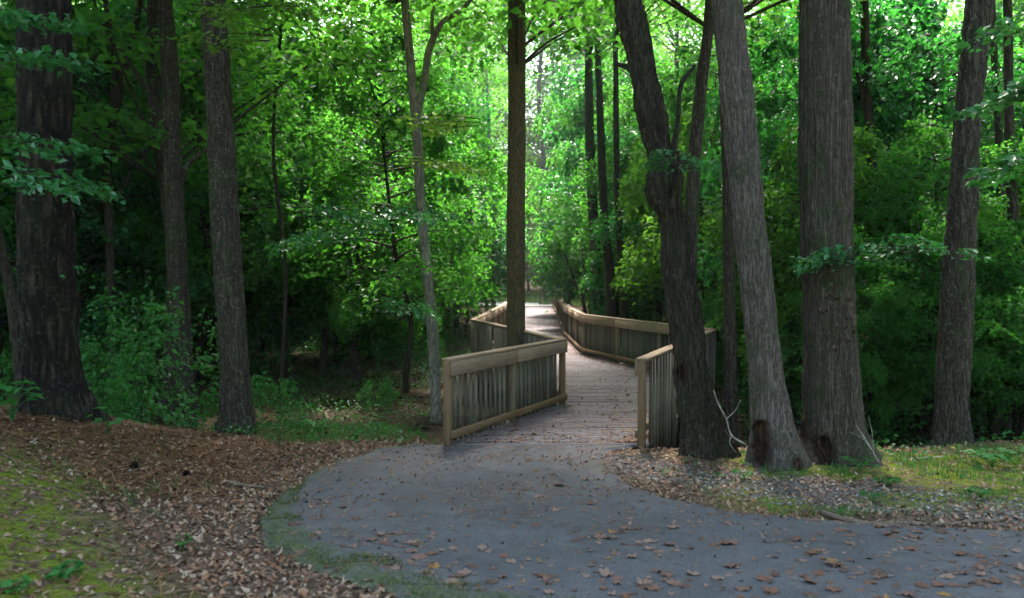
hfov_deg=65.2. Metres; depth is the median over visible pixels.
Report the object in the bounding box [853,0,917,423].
tree
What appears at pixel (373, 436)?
grass
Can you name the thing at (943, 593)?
fallen leaf
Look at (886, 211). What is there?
understory tree
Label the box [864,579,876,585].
fallen leaf
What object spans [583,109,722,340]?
understory tree
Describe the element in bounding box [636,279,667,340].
shrub
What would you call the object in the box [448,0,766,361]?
tree
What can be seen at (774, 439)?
hollow tree
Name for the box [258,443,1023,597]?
asphalt path
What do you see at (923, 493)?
fallen leaves
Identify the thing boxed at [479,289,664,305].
meadow plants
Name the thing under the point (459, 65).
understory tree
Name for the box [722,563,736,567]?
fallen leaf
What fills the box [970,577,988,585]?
fallen leaf
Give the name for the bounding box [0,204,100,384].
understory tree
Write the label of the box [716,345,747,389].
shrub
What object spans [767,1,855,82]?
understory tree
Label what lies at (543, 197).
understory tree
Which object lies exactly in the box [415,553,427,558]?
fallen leaf
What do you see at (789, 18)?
understory tree
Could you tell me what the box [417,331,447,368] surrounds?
shrub
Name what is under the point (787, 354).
shrub
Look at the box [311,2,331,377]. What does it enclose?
tree
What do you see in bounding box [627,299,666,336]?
shrub
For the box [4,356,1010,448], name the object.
forest litter
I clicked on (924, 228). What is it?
understory tree
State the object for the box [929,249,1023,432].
understory tree
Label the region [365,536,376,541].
fallen leaf
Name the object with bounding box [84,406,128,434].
seedling
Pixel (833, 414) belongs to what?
oak tree
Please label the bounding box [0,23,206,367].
understory tree
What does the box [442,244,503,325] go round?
understory tree
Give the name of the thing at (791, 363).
understory tree
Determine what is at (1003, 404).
understory tree
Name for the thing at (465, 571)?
fallen leaf
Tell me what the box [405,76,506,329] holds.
understory tree
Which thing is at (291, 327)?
understory tree
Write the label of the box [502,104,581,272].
broadleaf tree
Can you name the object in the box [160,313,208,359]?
shrub
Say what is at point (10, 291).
tree
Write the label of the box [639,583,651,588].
fallen leaf
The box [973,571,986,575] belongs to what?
fallen leaf
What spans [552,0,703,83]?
broadleaf tree
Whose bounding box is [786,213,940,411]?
understory tree
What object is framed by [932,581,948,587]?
fallen leaf
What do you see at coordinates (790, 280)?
understory tree
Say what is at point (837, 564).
fallen leaf
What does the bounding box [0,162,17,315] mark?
understory tree
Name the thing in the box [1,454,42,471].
fallen stick
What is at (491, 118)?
broadleaf tree
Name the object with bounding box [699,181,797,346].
understory tree
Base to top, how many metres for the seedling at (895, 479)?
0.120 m
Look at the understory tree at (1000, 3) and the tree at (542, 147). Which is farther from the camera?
the tree at (542, 147)
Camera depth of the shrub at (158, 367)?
11.43 m
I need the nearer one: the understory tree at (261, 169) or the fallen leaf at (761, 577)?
the fallen leaf at (761, 577)
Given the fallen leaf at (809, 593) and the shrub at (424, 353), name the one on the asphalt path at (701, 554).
the fallen leaf at (809, 593)
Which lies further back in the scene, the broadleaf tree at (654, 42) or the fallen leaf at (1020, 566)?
the broadleaf tree at (654, 42)
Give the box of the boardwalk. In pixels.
[442,306,714,447]
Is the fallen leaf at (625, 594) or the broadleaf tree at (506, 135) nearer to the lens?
the fallen leaf at (625, 594)
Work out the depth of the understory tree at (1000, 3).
24.25 m
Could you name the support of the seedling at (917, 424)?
on the ground at (48, 514)
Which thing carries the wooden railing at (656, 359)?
on the boardwalk
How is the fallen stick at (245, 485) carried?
on the ground at (48, 514)
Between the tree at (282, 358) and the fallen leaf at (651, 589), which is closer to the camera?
the fallen leaf at (651, 589)
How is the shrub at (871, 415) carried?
on the ground at (48, 514)
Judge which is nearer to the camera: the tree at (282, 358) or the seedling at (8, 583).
the seedling at (8, 583)
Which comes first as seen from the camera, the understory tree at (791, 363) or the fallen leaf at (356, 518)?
the fallen leaf at (356, 518)
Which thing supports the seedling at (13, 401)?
on the ground at (48, 514)
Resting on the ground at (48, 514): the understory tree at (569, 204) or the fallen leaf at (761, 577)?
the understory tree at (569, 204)
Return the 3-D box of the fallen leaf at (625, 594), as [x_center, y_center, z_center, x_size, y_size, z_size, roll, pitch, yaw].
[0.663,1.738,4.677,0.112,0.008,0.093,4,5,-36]
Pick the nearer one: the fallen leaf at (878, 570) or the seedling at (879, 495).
the fallen leaf at (878, 570)
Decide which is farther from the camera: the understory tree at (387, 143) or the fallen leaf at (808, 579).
the understory tree at (387, 143)
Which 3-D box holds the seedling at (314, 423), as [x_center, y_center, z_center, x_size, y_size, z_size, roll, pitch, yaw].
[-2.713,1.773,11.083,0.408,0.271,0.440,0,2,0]
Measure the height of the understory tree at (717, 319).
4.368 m
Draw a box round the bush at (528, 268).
[527,261,548,293]
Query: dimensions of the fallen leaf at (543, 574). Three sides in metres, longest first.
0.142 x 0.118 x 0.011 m
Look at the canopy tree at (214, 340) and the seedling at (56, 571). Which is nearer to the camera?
the seedling at (56, 571)
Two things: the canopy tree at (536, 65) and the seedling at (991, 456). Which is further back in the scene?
the canopy tree at (536, 65)
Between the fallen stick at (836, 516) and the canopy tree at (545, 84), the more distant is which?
the canopy tree at (545, 84)
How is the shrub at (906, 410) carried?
on the ground at (48, 514)
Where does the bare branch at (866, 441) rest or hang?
on the ground at (48, 514)
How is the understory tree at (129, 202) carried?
on the ground at (48, 514)
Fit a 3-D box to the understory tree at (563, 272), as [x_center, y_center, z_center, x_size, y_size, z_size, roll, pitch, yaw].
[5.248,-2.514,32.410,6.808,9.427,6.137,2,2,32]
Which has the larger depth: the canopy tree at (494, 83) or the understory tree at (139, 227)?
the canopy tree at (494, 83)
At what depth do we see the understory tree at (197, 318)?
28.35 m
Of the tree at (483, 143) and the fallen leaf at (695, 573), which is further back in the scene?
the tree at (483, 143)
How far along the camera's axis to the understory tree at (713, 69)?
23.06 m
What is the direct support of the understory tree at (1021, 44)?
on the ground at (48, 514)
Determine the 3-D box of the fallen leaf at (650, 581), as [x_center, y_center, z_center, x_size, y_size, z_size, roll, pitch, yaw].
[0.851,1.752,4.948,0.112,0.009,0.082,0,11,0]
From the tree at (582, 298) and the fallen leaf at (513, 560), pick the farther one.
the tree at (582, 298)
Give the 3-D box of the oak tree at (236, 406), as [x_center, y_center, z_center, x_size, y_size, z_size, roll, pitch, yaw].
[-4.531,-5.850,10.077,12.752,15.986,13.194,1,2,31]
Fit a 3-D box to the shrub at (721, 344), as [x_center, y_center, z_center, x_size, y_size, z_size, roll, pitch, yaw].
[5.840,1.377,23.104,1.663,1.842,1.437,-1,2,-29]
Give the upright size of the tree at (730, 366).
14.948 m
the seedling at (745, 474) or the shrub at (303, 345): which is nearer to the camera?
the seedling at (745, 474)
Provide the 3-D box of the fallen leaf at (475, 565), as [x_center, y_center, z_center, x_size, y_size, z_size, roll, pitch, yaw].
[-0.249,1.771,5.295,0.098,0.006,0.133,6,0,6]
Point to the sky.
(287, 0)
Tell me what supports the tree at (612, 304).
on the ground at (48, 514)
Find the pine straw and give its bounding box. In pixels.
[0,403,375,597]
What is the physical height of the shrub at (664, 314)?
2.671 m
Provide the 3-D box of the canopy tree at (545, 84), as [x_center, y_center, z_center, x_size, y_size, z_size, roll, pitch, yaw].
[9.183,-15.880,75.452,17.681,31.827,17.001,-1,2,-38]
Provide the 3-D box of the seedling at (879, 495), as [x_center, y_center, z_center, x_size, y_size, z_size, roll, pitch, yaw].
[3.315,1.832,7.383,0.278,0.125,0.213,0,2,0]
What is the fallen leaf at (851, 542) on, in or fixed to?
on the asphalt path at (701, 554)
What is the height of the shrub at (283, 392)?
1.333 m
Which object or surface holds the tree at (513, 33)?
on the ground at (48, 514)
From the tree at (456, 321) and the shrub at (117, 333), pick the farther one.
the tree at (456, 321)
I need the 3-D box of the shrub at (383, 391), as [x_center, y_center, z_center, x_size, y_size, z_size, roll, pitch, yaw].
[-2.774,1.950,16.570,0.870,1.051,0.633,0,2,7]
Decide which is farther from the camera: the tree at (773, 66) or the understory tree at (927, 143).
the tree at (773, 66)
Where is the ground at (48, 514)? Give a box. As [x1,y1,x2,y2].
[0,280,1023,597]
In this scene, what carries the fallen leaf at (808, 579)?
on the asphalt path at (701, 554)
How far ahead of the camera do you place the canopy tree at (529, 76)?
77.95 m
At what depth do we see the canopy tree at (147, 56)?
14.85 m
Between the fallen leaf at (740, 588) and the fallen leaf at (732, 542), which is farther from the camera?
the fallen leaf at (732, 542)
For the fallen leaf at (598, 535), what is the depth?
6.10 m
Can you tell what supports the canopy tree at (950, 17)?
on the ground at (48, 514)
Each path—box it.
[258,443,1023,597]
[415,302,570,305]
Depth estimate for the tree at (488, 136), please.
37.75 m
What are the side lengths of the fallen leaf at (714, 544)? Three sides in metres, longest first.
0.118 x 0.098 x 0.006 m
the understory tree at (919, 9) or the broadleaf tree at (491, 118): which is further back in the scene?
the broadleaf tree at (491, 118)
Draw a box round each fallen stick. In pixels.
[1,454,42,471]
[228,480,265,487]
[819,509,1005,527]
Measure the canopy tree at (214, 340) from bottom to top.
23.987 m
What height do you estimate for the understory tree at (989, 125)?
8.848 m
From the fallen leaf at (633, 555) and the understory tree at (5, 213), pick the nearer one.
the fallen leaf at (633, 555)
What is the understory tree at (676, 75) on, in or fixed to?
on the ground at (48, 514)
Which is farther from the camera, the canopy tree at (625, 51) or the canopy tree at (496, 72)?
the canopy tree at (625, 51)
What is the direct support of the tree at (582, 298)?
on the ground at (48, 514)
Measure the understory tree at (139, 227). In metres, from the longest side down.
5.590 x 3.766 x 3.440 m
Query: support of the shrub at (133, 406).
on the ground at (48, 514)
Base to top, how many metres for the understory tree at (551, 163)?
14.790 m
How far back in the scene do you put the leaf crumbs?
7.31 m
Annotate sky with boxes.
[235,0,964,233]
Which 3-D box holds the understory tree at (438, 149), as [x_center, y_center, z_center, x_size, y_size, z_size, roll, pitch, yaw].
[-2.882,-2.182,18.626,4.735,9.310,5.582,1,2,32]
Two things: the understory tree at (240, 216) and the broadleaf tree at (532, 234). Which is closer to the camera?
the understory tree at (240, 216)
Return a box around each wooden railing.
[442,299,567,445]
[538,290,554,304]
[552,296,716,448]
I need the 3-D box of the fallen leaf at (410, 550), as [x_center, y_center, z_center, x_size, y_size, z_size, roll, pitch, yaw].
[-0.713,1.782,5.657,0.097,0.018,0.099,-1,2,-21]
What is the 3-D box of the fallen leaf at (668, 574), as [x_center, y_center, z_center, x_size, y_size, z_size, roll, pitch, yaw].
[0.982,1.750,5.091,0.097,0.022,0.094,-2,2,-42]
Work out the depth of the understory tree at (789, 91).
25.12 m
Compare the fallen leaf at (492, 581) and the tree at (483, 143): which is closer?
the fallen leaf at (492, 581)
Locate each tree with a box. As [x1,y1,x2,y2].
[0,0,125,422]
[0,0,215,363]
[0,0,423,418]
[0,4,104,401]
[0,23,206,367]
[0,77,149,352]
[0,108,16,344]
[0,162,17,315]
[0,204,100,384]
[0,222,17,386]
[1,0,194,278]
[76,46,285,279]
[77,171,258,399]
[79,0,150,412]
[82,0,370,384]
[87,0,421,364]
[102,0,425,343]
[110,0,206,429]
[144,0,317,322]
[174,0,336,434]
[188,176,292,324]
[193,220,247,349]
[238,32,431,355]
[239,142,365,377]
[243,104,428,368]
[244,285,297,357]
[248,308,294,345]
[251,114,423,383]
[264,0,489,423]
[271,0,286,400]
[271,9,503,392]
[276,0,748,416]
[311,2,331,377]
[313,246,420,361]
[326,44,449,220]
[347,0,539,357]
[354,83,487,344]
[364,0,536,151]
[388,70,506,338]
[396,0,414,348]
[396,0,942,441]
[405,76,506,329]
[408,107,502,297]
[412,177,458,313]
[413,2,542,175]
[415,2,539,193]
[425,43,507,169]
[436,65,506,262]
[441,174,530,338]
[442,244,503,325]
[446,41,463,338]
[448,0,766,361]
[455,59,538,266]
[463,2,581,191]
[467,0,704,355]
[475,2,600,186]
[476,77,564,269]
[477,9,541,153]
[482,74,488,311]
[485,48,495,308]
[500,147,562,295]
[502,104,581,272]
[525,60,581,263]
[525,62,625,306]
[525,202,548,289]
[526,0,674,172]
[526,7,679,173]
[526,214,590,313]
[531,141,576,289]
[534,44,671,316]
[537,37,547,301]
[537,37,670,301]
[542,127,618,317]
[543,122,657,332]
[544,0,767,122]
[549,0,695,141]
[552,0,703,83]
[564,242,586,313]
[569,57,722,348]
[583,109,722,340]
[590,12,786,361]
[594,7,617,348]
[598,65,718,248]
[609,84,783,343]
[614,0,741,460]
[649,39,797,324]
[677,0,713,447]
[687,2,798,189]
[697,0,951,338]
[699,107,933,426]
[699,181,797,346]
[700,0,1023,395]
[704,251,797,377]
[711,0,812,472]
[757,0,964,44]
[763,70,798,174]
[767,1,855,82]
[772,7,778,176]
[775,217,891,359]
[776,263,863,400]
[783,0,1016,389]
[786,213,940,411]
[789,0,993,466]
[799,269,936,433]
[851,0,1023,288]
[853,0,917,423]
[854,145,1001,428]
[854,158,977,432]
[856,192,1023,414]
[857,99,1023,398]
[866,16,1023,199]
[903,192,1023,439]
[928,0,1023,445]
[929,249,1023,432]
[934,0,963,32]
[937,0,1023,38]
[938,0,963,31]
[941,1,998,25]
[970,379,1010,421]
[979,188,1023,284]
[985,11,1023,145]
[986,2,1005,433]
[996,0,1023,48]
[1003,0,1023,440]
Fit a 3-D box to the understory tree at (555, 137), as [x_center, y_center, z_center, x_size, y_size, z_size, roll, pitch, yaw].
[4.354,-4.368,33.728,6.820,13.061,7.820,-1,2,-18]
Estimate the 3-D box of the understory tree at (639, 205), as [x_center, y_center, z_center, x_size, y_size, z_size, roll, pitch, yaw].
[5.331,-1.556,21.552,5.869,8.096,4.639,0,2,-15]
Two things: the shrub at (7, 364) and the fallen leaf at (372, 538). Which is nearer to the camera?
the fallen leaf at (372, 538)
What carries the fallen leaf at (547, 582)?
on the asphalt path at (701, 554)
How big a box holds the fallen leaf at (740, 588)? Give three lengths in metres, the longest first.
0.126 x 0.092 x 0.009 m
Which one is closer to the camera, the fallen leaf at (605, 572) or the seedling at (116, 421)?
the fallen leaf at (605, 572)
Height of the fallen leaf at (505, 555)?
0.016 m
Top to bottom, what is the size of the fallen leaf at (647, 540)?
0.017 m
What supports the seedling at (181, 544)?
on the ground at (48, 514)
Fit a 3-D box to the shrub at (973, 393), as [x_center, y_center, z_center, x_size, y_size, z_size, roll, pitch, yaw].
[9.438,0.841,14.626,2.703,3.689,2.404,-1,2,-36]
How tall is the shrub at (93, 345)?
2.290 m
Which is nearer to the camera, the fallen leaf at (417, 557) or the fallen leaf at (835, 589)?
the fallen leaf at (835, 589)
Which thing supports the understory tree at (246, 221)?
on the ground at (48, 514)
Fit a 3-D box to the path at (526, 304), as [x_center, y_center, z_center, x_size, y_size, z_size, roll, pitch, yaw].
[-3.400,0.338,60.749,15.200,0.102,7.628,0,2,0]
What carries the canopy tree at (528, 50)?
on the ground at (48, 514)
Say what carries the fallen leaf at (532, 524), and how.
on the asphalt path at (701, 554)
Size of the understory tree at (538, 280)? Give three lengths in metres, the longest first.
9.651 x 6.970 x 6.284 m
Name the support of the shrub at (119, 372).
on the ground at (48, 514)
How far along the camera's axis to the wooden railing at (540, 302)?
58.18 m
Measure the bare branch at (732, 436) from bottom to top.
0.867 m
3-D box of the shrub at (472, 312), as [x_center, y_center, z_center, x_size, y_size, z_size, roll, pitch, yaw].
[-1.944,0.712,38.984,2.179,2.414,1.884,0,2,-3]
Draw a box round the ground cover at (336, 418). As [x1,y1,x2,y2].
[3,332,1023,487]
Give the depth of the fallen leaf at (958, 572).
5.16 m
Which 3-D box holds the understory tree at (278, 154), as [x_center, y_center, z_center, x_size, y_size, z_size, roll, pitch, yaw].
[-10.507,-3.144,23.707,7.417,11.010,6.775,4,0,-40]
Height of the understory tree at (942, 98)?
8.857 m
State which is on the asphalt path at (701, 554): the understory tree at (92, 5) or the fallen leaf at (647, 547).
the fallen leaf at (647, 547)
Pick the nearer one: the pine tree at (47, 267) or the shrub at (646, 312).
the pine tree at (47, 267)
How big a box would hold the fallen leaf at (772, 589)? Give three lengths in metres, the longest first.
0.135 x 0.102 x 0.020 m
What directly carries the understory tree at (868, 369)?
on the ground at (48, 514)
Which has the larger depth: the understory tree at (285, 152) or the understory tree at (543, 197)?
the understory tree at (543, 197)
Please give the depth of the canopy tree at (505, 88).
51.59 m
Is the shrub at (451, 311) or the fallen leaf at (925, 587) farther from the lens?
the shrub at (451, 311)
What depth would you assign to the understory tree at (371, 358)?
25.20 m
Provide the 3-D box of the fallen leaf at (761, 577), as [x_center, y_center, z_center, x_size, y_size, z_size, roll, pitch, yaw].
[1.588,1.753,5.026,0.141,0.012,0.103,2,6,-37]
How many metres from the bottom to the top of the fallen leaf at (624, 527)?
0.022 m
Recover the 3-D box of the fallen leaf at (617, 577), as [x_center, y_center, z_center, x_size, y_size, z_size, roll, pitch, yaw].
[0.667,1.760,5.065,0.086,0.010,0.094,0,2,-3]
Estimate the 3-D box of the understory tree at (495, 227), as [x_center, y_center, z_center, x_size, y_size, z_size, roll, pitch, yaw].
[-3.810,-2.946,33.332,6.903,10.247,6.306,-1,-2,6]
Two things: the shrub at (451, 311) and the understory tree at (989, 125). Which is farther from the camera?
the shrub at (451, 311)
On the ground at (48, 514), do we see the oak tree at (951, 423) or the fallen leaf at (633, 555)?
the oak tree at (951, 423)
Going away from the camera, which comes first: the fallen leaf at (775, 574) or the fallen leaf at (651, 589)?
the fallen leaf at (651, 589)
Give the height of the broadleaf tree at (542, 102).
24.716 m
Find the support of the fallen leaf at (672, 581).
on the asphalt path at (701, 554)
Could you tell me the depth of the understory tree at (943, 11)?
17.78 m
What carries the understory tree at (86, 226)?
on the ground at (48, 514)
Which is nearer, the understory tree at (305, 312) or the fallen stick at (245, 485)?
the fallen stick at (245, 485)
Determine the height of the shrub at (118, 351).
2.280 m
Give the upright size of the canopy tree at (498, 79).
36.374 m
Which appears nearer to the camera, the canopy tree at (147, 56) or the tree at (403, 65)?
the canopy tree at (147, 56)
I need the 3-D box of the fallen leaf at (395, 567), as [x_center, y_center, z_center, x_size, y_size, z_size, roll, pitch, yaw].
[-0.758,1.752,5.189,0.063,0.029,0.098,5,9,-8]
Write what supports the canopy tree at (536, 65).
on the ground at (48, 514)
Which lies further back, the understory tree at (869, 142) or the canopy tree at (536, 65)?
the canopy tree at (536, 65)
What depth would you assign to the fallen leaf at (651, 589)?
4.82 m
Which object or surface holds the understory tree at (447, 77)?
on the ground at (48, 514)
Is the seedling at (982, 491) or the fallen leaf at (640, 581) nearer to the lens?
the fallen leaf at (640, 581)
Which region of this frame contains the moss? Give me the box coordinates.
[264,478,574,597]
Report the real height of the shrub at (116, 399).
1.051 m
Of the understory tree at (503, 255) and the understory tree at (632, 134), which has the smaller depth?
the understory tree at (632, 134)
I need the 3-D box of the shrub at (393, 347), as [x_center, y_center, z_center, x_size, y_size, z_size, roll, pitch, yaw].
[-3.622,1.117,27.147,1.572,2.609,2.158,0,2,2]
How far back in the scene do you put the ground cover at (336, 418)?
16.47 m
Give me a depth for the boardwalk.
13.16 m
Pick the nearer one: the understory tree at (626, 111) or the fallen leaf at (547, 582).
the fallen leaf at (547, 582)
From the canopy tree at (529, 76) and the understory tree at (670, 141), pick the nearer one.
the understory tree at (670, 141)
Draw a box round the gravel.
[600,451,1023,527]
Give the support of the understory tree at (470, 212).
on the ground at (48, 514)
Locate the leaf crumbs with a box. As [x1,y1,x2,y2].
[263,310,1023,597]
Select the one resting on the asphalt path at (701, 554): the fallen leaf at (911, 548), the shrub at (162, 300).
the fallen leaf at (911, 548)
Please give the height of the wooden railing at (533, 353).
1.358 m
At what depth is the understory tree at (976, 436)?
13.05 m
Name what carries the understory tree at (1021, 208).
on the ground at (48, 514)
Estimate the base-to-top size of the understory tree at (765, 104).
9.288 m
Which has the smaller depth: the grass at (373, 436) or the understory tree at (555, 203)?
the grass at (373, 436)
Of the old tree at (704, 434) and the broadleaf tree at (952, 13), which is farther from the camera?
the broadleaf tree at (952, 13)
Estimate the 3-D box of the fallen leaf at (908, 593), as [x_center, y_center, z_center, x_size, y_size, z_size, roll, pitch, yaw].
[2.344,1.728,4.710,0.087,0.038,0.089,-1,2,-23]
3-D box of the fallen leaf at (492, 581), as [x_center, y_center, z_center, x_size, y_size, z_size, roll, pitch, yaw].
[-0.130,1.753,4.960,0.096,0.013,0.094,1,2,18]
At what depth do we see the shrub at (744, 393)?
14.67 m
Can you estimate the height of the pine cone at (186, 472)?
0.092 m
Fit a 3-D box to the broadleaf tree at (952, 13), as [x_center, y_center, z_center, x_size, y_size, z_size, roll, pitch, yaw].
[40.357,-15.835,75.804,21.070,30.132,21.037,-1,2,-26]
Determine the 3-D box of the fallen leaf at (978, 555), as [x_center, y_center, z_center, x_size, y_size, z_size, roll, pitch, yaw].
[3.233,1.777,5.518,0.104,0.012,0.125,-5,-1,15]
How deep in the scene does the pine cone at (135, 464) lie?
8.02 m
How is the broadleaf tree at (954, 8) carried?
on the ground at (48, 514)
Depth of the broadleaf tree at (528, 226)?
74.50 m
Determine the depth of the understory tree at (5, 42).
16.80 m
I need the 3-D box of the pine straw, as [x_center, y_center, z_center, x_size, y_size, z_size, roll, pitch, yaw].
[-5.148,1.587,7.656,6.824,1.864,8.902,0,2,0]
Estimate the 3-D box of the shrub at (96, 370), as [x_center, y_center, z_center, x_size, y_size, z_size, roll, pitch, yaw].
[-8.671,1.392,15.427,1.483,2.275,1.667,1,2,29]
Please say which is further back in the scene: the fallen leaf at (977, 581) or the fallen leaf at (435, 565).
the fallen leaf at (435, 565)
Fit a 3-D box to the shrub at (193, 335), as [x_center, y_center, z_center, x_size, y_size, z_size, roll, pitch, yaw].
[-9.767,0.939,22.477,2.178,2.792,2.520,1,2,33]
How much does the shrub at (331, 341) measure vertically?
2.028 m
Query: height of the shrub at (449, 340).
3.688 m
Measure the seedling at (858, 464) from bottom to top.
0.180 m
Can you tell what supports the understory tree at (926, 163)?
on the ground at (48, 514)
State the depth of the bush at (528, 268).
73.12 m
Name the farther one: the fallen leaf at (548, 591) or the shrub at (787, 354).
the shrub at (787, 354)
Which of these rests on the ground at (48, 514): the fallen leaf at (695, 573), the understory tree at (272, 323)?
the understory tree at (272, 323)
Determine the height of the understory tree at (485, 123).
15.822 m
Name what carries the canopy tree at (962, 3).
on the ground at (48, 514)
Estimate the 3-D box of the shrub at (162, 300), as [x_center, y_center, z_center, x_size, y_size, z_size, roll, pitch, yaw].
[-8.760,0.911,18.226,2.310,3.544,2.597,0,2,-6]
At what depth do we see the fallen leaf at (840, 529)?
6.34 m
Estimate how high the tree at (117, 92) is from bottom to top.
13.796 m
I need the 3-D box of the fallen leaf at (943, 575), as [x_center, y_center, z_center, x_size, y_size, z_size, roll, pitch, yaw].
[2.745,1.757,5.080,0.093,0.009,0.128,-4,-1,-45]
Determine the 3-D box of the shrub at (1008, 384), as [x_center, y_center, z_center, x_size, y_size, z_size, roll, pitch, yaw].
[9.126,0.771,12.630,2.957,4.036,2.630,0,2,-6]
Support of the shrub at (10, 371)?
on the ground at (48, 514)
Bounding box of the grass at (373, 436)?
[0,418,1023,545]
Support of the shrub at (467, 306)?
on the ground at (48, 514)
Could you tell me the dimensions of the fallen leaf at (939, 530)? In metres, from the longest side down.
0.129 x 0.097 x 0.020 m
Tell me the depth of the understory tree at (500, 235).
35.10 m
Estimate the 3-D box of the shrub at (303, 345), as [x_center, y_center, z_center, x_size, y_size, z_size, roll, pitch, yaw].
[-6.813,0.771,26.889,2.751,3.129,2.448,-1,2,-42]
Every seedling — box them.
[0,379,43,422]
[0,574,32,593]
[42,559,85,579]
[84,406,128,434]
[177,534,190,551]
[302,418,328,434]
[738,470,751,478]
[841,456,880,471]
[858,490,887,502]
[872,475,901,486]
[889,411,921,433]
[963,447,1015,467]
[965,485,993,497]
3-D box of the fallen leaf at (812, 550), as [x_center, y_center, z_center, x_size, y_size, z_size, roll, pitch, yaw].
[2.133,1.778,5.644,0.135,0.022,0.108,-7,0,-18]
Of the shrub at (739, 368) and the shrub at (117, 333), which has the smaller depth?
the shrub at (117, 333)
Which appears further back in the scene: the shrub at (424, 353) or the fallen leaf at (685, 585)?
the shrub at (424, 353)
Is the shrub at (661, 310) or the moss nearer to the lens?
the moss
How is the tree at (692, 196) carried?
on the ground at (48, 514)
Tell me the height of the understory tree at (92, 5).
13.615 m
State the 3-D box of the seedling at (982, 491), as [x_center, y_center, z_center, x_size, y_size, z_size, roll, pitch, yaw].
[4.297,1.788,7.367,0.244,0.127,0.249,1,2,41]
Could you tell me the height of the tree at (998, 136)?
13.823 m
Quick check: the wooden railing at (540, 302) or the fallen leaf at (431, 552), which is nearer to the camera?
the fallen leaf at (431, 552)
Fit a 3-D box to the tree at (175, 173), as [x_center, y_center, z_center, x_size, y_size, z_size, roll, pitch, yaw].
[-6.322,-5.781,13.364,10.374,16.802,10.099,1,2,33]
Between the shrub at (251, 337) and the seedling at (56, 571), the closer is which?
the seedling at (56, 571)
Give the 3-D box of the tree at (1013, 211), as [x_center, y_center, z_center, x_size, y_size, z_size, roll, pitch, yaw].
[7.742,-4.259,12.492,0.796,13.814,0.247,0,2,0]
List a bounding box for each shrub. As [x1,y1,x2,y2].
[0,335,13,404]
[2,343,13,392]
[5,317,106,399]
[79,323,144,422]
[80,270,219,427]
[82,276,163,397]
[85,343,158,402]
[85,363,136,417]
[86,330,143,374]
[97,371,146,419]
[102,277,264,430]
[123,297,210,377]
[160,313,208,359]
[190,300,258,354]
[247,316,292,383]
[250,362,318,427]
[269,310,331,359]
[313,325,360,368]
[355,368,399,410]
[386,315,426,358]
[414,283,464,355]
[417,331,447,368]
[421,293,469,348]
[436,263,489,344]
[451,298,490,329]
[620,330,640,365]
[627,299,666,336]
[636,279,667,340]
[640,305,670,347]
[713,325,738,366]
[716,336,723,395]
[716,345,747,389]
[737,358,801,423]
[743,329,886,443]
[800,387,894,432]
[879,323,991,446]
[971,276,1002,421]
[997,333,1016,391]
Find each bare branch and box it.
[713,390,747,451]
[851,419,878,461]
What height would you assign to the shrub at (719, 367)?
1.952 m
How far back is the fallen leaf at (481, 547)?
5.73 m
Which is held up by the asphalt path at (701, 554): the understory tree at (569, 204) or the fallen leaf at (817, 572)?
the fallen leaf at (817, 572)
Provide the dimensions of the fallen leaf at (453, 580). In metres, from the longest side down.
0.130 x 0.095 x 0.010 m
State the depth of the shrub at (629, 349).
20.95 m
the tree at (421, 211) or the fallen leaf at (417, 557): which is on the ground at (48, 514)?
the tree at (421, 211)
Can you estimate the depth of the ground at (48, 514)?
7.71 m
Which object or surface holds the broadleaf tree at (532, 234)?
on the ground at (48, 514)
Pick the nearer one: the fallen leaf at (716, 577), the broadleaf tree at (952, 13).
the fallen leaf at (716, 577)
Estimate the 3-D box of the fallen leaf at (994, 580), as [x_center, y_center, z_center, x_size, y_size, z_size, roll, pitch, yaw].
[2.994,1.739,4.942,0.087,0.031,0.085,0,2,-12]
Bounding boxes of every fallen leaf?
[351,516,364,519]
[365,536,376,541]
[390,564,399,569]
[406,548,417,554]
[412,555,424,559]
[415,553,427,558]
[421,562,440,568]
[427,551,441,554]
[444,577,458,583]
[457,568,471,574]
[468,563,481,568]
[477,543,486,549]
[485,578,497,583]
[499,553,508,557]
[506,558,517,563]
[529,572,548,576]
[530,522,541,526]
[544,579,551,584]
[544,588,555,593]
[593,531,604,538]
[599,567,613,576]
[612,575,622,579]
[620,524,629,529]
[620,591,631,597]
[626,552,636,558]
[636,578,646,585]
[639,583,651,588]
[641,538,654,542]
[643,578,655,584]
[644,545,654,549]
[648,584,666,590]
[656,571,673,576]
[666,578,681,585]
[677,584,690,587]
[687,570,699,574]
[708,542,720,546]
[711,575,724,579]
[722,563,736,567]
[726,539,740,544]
[734,586,749,590]
[755,575,770,580]
[763,585,778,592]
[769,570,778,576]
[802,576,817,583]
[803,591,816,596]
[806,548,819,553]
[812,569,824,575]
[825,585,840,591]
[826,561,843,566]
[834,527,847,531]
[844,540,856,544]
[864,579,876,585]
[871,568,883,573]
[902,590,920,596]
[905,545,918,550]
[908,582,930,588]
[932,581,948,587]
[935,528,947,533]
[936,573,954,577]
[937,592,950,595]
[952,570,967,574]
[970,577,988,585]
[971,553,985,557]
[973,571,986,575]
[989,576,1003,582]
[1016,563,1023,569]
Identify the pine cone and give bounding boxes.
[129,461,138,468]
[182,470,190,476]
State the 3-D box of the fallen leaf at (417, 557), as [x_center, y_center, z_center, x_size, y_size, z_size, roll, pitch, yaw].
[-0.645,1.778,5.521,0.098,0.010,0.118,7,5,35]
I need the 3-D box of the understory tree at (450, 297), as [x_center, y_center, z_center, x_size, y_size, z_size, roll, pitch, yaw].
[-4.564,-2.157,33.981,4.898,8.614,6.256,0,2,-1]
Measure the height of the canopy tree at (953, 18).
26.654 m
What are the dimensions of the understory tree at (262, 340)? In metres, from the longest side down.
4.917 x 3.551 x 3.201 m
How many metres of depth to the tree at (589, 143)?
26.75 m
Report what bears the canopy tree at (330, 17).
on the ground at (48, 514)

